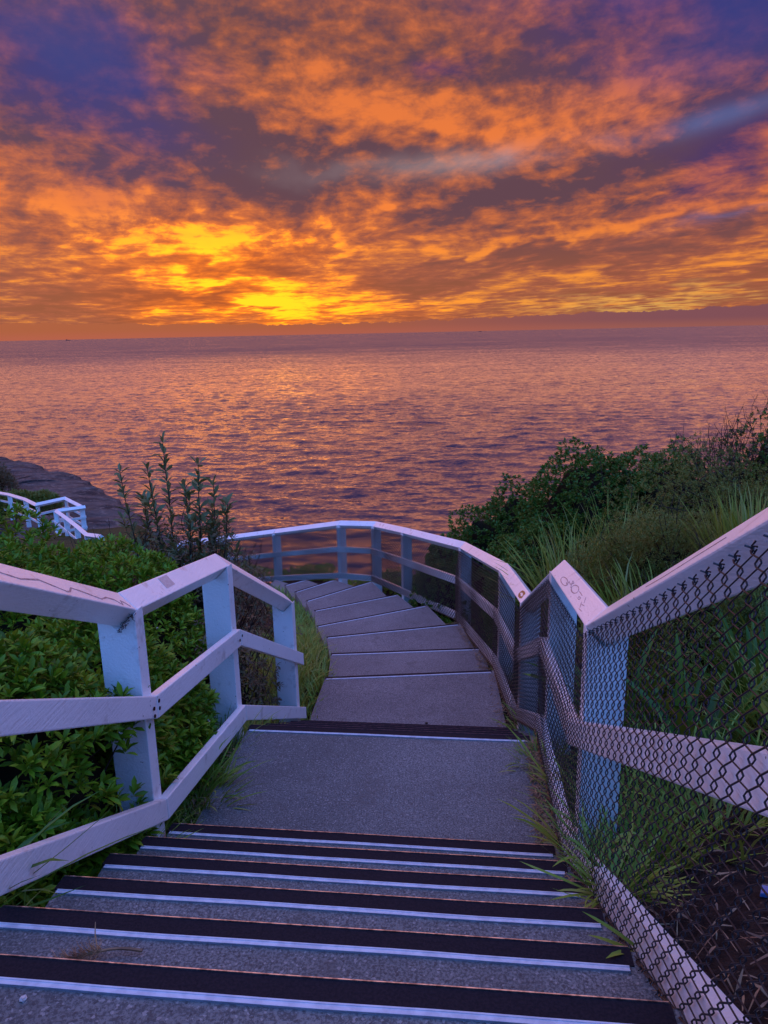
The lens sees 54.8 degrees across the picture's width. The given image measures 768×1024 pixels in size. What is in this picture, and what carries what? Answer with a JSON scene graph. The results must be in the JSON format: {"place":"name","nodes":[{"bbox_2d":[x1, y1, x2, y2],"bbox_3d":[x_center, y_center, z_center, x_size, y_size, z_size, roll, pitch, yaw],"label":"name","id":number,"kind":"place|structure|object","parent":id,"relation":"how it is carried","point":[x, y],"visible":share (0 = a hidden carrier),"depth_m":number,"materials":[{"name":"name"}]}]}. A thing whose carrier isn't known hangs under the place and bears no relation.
{"place":"outdoors","nodes":[
{"label":"outdoors","id":0,"kind":"place"},
{"bbox_2d":[0,457,179,549],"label":"headland","id":1,"kind":"structure","parent":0,"point":[101,509],"depth_m":58.13,"materials":[{"name":"grey stone"}]},
{"bbox_2d":[0,462,22,491],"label":"heath bush","id":2,"kind":"object","parent":1,"relation":"on","point":[6,476],"visible":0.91,"depth_m":52.07,"materials":[{"name":"green plant"}]},
{"bbox_2d":[0,489,64,519],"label":"heath bush","id":3,"kind":"object","parent":1,"relation":"on","point":[36,496],"visible":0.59,"depth_m":40.56,"materials":[{"name":"green plant"}]},
{"bbox_2d":[116,640,273,813],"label":"grass","id":4,"kind":"structure","parent":0,"point":[246,668],"depth_m":7.89,"materials":[{"name":"green plant"}]},
{"bbox_2d":[0,325,767,584],"bbox_3d":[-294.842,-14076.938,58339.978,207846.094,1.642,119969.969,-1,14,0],"label":"sea","id":5,"kind":"structure","parent":0,"point":[424,431],"depth_m":320.75,"materials":[{"name":"blue liquid"}]},
{"bbox_2d":[0,0,767,340],"label":"sky","id":6,"kind":"structure","parent":0,"point":[169,168],"materials":[{"name":"orange"}]},
{"bbox_2d":[1,484,767,1023],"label":"ground","id":7,"kind":"structure","parent":0,"point":[737,918],"depth_m":2.30,"materials":[{"name":"soil"}]},
{"bbox_2d":[0,492,87,530],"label":"post and rail fence","id":8,"kind":"object","parent":7,"relation":"on","point":[66,500],"visible":0.69,"depth_m":32.76,"materials":[{"name":"white paint"}]},
{"bbox_2d":[0,502,96,658],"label":"leafy shrub","id":9,"kind":"object","parent":7,"relation":"on","point":[13,553],"visible":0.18,"depth_m":4.89,"materials":[{"name":"green plant"}]},
{"bbox_2d":[7,862,93,906],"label":"grass","id":10,"kind":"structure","parent":7,"relation":"on","point":[14,902],"depth_m":2.18,"materials":[{"name":"green plant"}]},
{"bbox_2d":[0,790,159,906],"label":"weed","id":11,"kind":"object","parent":10,"relation":"on","point":[30,840],"visible":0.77,"depth_m":2.05,"materials":[{"name":"green plant"}]},
{"bbox_2d":[0,780,128,907],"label":"leafy shrub","id":12,"kind":"object","parent":7,"relation":"on","point":[79,815],"visible":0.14,"depth_m":2.36,"materials":[{"name":"green plant"}]},
{"bbox_2d":[53,505,103,539],"bbox_3d":[-11.307,0.936,28.474,1.265,1.650,6.548,-10,16,-34],"label":"post and rail fence","id":13,"kind":"object","parent":7,"relation":"on","point":[77,529],"visible":0.58,"depth_m":29.56,"materials":[{"name":"white paint"}]},
{"bbox_2d":[0,625,178,906],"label":"leafy shrub","id":14,"kind":"object","parent":7,"relation":"on","point":[66,764],"visible":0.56,"depth_m":2.70,"materials":[{"name":"green plant"}]},
{"bbox_2d":[4,616,220,825],"bbox_3d":[-1.467,1.015,3.761,1.265,1.210,1.389,-1,14,0],"label":"leafy shrub","id":15,"kind":"object","parent":7,"relation":"on","point":[191,706],"visible":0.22,"depth_m":3.63,"materials":[{"name":"green plant"}]},
{"bbox_2d":[23,531,210,714],"bbox_3d":[-1.975,1.124,5.415,1.660,1.863,2.005,-1,14,0],"label":"leafy shrub","id":16,"kind":"object","parent":7,"relation":"on","point":[160,622],"visible":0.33,"depth_m":5.22,"materials":[{"name":"green plant"}]},
{"bbox_2d":[0,554,306,895],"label":"post and rail fence","id":17,"kind":"object","parent":7,"relation":"on","point":[117,618],"visible":0.94,"depth_m":2.96,"materials":[{"name":"white paint"}]},
{"bbox_2d":[113,431,244,662],"bbox_3d":[-1.752,0.538,6.360,1.141,2.470,0.582,-1,14,0],"label":"sapling","id":18,"kind":"object","parent":7,"relation":"on","point":[145,497],"visible":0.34,"depth_m":6.22,"materials":[{"name":"green plant"}]},
{"bbox_2d":[92,706,284,853],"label":"grass","id":19,"kind":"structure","parent":7,"relation":"on","point":[185,810],"depth_m":3.68,"materials":[{"name":"green plant"}]},
{"bbox_2d":[180,746,234,823],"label":"dry litter","id":20,"kind":"object","parent":7,"relation":"on","point":[193,801],"visible":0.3,"depth_m":3.63,"materials":[{"name":"plant"}]},
{"bbox_2d":[113,503,302,691],"bbox_3d":[-1.604,0.827,6.261,1.453,2.006,1.507,12,19,43],"label":"dry shrub","id":21,"kind":"object","parent":7,"relation":"on","point":[250,601],"visible":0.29,"depth_m":6.18,"materials":[{"name":"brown plant"}]},
{"bbox_2d":[174,736,272,817],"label":"weed","id":22,"kind":"object","parent":7,"relation":"on","point":[236,769],"visible":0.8,"depth_m":3.69,"materials":[{"name":"green plant"}]},
{"bbox_2d":[172,609,283,727],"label":"dry shrub","id":23,"kind":"object","parent":7,"relation":"on","point":[254,680],"visible":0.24,"depth_m":5.37,"materials":[{"name":"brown plant"}]},
{"bbox_2d":[242,583,337,725],"bbox_3d":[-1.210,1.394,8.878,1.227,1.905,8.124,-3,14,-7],"label":"grass","id":24,"kind":"structure","parent":7,"relation":"on","point":[301,617],"depth_m":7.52,"materials":[{"name":"green plant"}]},
{"bbox_2d":[160,553,420,596],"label":"ground cover","id":25,"kind":"object","parent":7,"relation":"on","point":[357,582],"visible":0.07,"depth_m":13.71,"materials":[{"name":"green plant"}]},
{"bbox_2d":[0,580,685,1023],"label":"stairway","id":26,"kind":"object","parent":7,"relation":"on","point":[368,854],"visible":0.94,"depth_m":2.13,"materials":[{"name":"concrete"}]},
{"bbox_2d":[19,995,26,1002],"bbox_3d":[-0.681,0.917,1.397,0.014,0.008,0.015,-1,14,0],"label":"pebble","id":27,"kind":"object","parent":26,"relation":"on","point":[23,998],"visible":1,"depth_m":1.39,"materials":[{"name":"white stone"}]},
{"bbox_2d":[51,922,142,959],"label":"dry twig","id":28,"kind":"object","parent":26,"relation":"on","point":[97,949],"visible":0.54,"depth_m":1.68,"materials":[{"name":"plant"}]},
{"bbox_2d":[243,717,287,731],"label":"weed","id":29,"kind":"object","parent":26,"relation":"on","point":[262,723],"visible":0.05,"depth_m":4.73,"materials":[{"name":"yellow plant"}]},
{"bbox_2d":[444,623,516,728],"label":"dry litter","id":30,"kind":"object","parent":26,"relation":"on","point":[489,679],"visible":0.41,"depth_m":6.58,"materials":[{"name":"plant"}]},
{"bbox_2d":[500,798,560,848],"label":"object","id":31,"kind":"object","parent":26,"relation":"on","point":[545,833],"visible":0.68,"depth_m":2.93,"materials":[{"name":"green plant"}]},
{"bbox_2d":[498,725,576,782],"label":"weed","id":32,"kind":"object","parent":26,"relation":"on","point":[521,750],"visible":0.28,"depth_m":3.88,"materials":[{"name":"green plant"}]},
{"bbox_2d":[521,736,574,846],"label":"dry litter","id":33,"kind":"object","parent":26,"relation":"on","point":[537,786],"visible":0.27,"depth_m":3.53,"materials":[{"name":"plant"}]},
{"bbox_2d":[582,911,633,957],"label":"weed","id":34,"kind":"object","parent":26,"relation":"on","point":[622,936],"visible":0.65,"depth_m":1.72,"materials":[{"name":"green plant"}]},
{"bbox_2d":[551,853,668,1000],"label":"dry litter","id":35,"kind":"object","parent":26,"relation":"on","point":[571,879],"visible":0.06,"depth_m":2.24,"materials":[{"name":"plant"}]},
{"bbox_2d":[408,558,457,623],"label":"coastal shrub","id":36,"kind":"object","parent":7,"relation":"on","point":[415,603],"visible":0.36,"depth_m":10.15,"materials":[{"name":"green plant"}]},
{"bbox_2d":[439,615,452,623],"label":"ground cover","id":37,"kind":"object","parent":7,"relation":"on","point":[445,620],"depth_m":9.65,"materials":[{"name":"green plant"}]},
{"bbox_2d":[425,532,472,584],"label":"coastal shrub","id":38,"kind":"object","parent":7,"relation":"on","point":[447,535],"visible":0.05,"depth_m":11.17,"materials":[{"name":"green plant"}]},
{"bbox_2d":[177,507,767,1023],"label":"post and rail fence","id":39,"kind":"object","parent":7,"relation":"on","point":[599,737],"visible":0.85,"depth_m":1.96,"materials":[{"name":"white paint"}]},
{"bbox_2d":[448,473,549,580],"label":"coastal shrub","id":40,"kind":"object","parent":7,"relation":"on","point":[479,534],"visible":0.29,"depth_m":10.26,"materials":[{"name":"green plant"}]},
{"bbox_2d":[488,700,524,730],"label":"weed","id":41,"kind":"object","parent":7,"relation":"on","point":[510,720],"visible":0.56,"depth_m":5.18,"materials":[{"name":"green plant"}]},
{"bbox_2d":[483,543,546,670],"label":"coastal shrub","id":42,"kind":"object","parent":7,"relation":"on","point":[510,561],"visible":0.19,"depth_m":7.54,"materials":[{"name":"green plant"}]},
{"bbox_2d":[453,513,603,639],"bbox_3d":[1.788,0.829,8.634,1.973,1.593,2.697,-1,14,0],"label":"coastal shrub","id":43,"kind":"object","parent":7,"relation":"on","point":[513,539],"visible":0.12,"depth_m":8.53,"materials":[{"name":"green plant"}]},
{"bbox_2d":[506,725,574,820],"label":"weed","id":44,"kind":"object","parent":7,"relation":"on","point":[539,769],"visible":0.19,"depth_m":3.46,"materials":[{"name":"green plant"}]},
{"bbox_2d":[507,505,620,572],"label":"grass tussock","id":45,"kind":"object","parent":7,"relation":"on","point":[556,545],"depth_m":7.42,"materials":[{"name":"green plant"}]},
{"bbox_2d":[489,525,640,621],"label":"grass tussock","id":46,"kind":"object","parent":7,"relation":"on","point":[548,564],"depth_m":6.44,"materials":[{"name":"green plant"}]},
{"bbox_2d":[511,436,658,555],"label":"coastal shrub","id":47,"kind":"object","parent":7,"relation":"on","point":[573,489],"visible":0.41,"depth_m":9.00,"materials":[{"name":"green plant"}]},
{"bbox_2d":[554,809,648,870],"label":"weed","id":48,"kind":"object","parent":7,"relation":"on","point":[616,840],"visible":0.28,"depth_m":2.52,"materials":[{"name":"green plant"}]},
{"bbox_2d":[520,806,703,907],"bbox_3d":[0.697,1.026,2.157,0.488,0.204,0.439,-10,16,-33],"label":"weed","id":49,"kind":"object","parent":7,"relation":"on","point":[582,872],"visible":0.54,"depth_m":2.20,"materials":[{"name":"green plant"}]},
{"bbox_2d":[522,630,702,729],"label":"strap leaved plant","id":50,"kind":"object","parent":7,"relation":"on","point":[638,675],"visible":0.18,"depth_m":3.98,"materials":[{"name":"green plant"}]},
{"bbox_2d":[560,492,665,574],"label":"grass tussock","id":51,"kind":"object","parent":7,"relation":"on","point":[628,518],"depth_m":6.93,"materials":[{"name":"green plant"}]},
{"bbox_2d":[516,701,736,842],"bbox_3d":[1.243,1.216,3.312,1.343,0.460,1.323,-1,14,0],"label":"grass tuft","id":52,"kind":"object","parent":7,"relation":"on","point":[621,776],"visible":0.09,"depth_m":3.54,"materials":[{"name":"green plant"}]},
{"bbox_2d":[574,627,711,709],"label":"grass tussock","id":53,"kind":"object","parent":7,"relation":"on","point":[639,644],"depth_m":4.95,"materials":[{"name":"green plant"}]},
{"bbox_2d":[528,756,765,897],"bbox_3d":[0.894,1.152,2.647,0.811,0.480,0.758,-1,14,0],"label":"grass tuft","id":54,"kind":"object","parent":7,"relation":"on","point":[663,838],"visible":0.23,"depth_m":2.67,"materials":[{"name":"green plant"}]},
{"bbox_2d":[594,430,713,545],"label":"coastal shrub","id":55,"kind":"object","parent":7,"relation":"on","point":[641,490],"visible":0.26,"depth_m":8.40,"materials":[{"name":"green plant"}]},
{"bbox_2d":[564,486,754,600],"bbox_3d":[2.353,0.279,5.929,1.518,1.164,1.710,-9,16,-29],"label":"fine leaved shrub","id":56,"kind":"object","parent":7,"relation":"on","point":[617,544],"visible":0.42,"depth_m":5.87,"materials":[{"name":"green plant"}]},
{"bbox_2d":[554,704,767,874],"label":"grass tuft","id":57,"kind":"object","parent":7,"relation":"on","point":[760,822],"visible":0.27,"depth_m":2.88,"materials":[{"name":"green plant"}]},
{"bbox_2d":[586,555,735,658],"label":"grass tussock","id":58,"kind":"object","parent":7,"relation":"on","point":[627,592],"depth_m":5.58,"materials":[{"name":"green plant"}]},
{"bbox_2d":[555,773,767,1018],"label":"dry litter","id":59,"kind":"object","parent":7,"relation":"on","point":[759,987],"visible":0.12,"depth_m":2.00,"materials":[{"name":"plant"}]},
{"bbox_2d":[575,524,767,704],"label":"fine leaved shrub","id":60,"kind":"object","parent":7,"relation":"on","point":[739,599],"visible":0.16,"depth_m":4.55,"materials":[{"name":"green plant"}]},
{"bbox_2d":[589,431,767,558],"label":"fine leaved shrub","id":61,"kind":"object","parent":7,"relation":"on","point":[722,486],"visible":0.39,"depth_m":7.06,"materials":[{"name":"green plant"}]},
{"bbox_2d":[624,633,767,743],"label":"strap leaved plant","id":62,"kind":"object","parent":7,"relation":"on","point":[710,709],"visible":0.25,"depth_m":3.69,"materials":[{"name":"green plant"}]},
{"bbox_2d":[625,618,767,717],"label":"grass tuft","id":63,"kind":"object","parent":7,"relation":"on","point":[694,676],"visible":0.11,"depth_m":4.45,"materials":[{"name":"green plant"}]},
{"bbox_2d":[643,404,767,510],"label":"twiggy shrub","id":64,"kind":"object","parent":7,"relation":"on","point":[732,459],"visible":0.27,"depth_m":8.24,"materials":[{"name":"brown plant"}]},
{"bbox_2d":[656,603,767,726],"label":"strap leaved plant","id":65,"kind":"object","parent":7,"relation":"on","point":[751,649],"visible":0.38,"depth_m":3.93,"materials":[{"name":"green plant"}]},
{"bbox_2d":[673,480,767,590],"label":"grass tussock","id":66,"kind":"object","parent":7,"relation":"on","point":[734,519],"depth_m":5.54,"materials":[{"name":"green plant"}]},
{"bbox_2d":[686,630,767,746],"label":"grass tuft","id":67,"kind":"object","parent":7,"relation":"on","point":[763,687],"visible":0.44,"depth_m":3.60,"materials":[{"name":"green plant"}]},
{"bbox_2d":[694,584,767,646],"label":"grass tussock","id":68,"kind":"object","parent":7,"relation":"on","point":[744,623],"depth_m":4.63,"materials":[{"name":"green plant"}]},
{"bbox_2d":[698,689,767,745],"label":"strap leaved plant","id":69,"kind":"object","parent":7,"relation":"on","point":[740,732],"visible":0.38,"depth_m":2.86,"materials":[{"name":"green plant"}]},
{"bbox_2d":[705,392,767,496],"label":"twiggy shrub","id":70,"kind":"object","parent":7,"relation":"on","point":[762,454],"visible":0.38,"depth_m":8.23,"materials":[{"name":"green plant"}]},
{"bbox_2d":[760,885,767,897],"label":"plastic scrap","id":71,"kind":"object","parent":7,"relation":"on","point":[765,888],"visible":0.8,"depth_m":2.14,"materials":[{"name":"blue plastic"}]},
{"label":"leafy shrub","id":72,"kind":"object","parent":7,"relation":"on","visible":0},
{"bbox_2d":[68,519,116,581],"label":"bare weed","id":73,"kind":"object","parent":72,"relation":"on","point":[94,535],"visible":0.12,"depth_m":6.11,"materials":[{"name":"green plant"}]},
{"bbox_2d":[467,486,767,843],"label":"grass","id":74,"kind":"structure","parent":0,"point":[692,811],"depth_m":4.10,"materials":[{"name":"green plant"}]}
]}

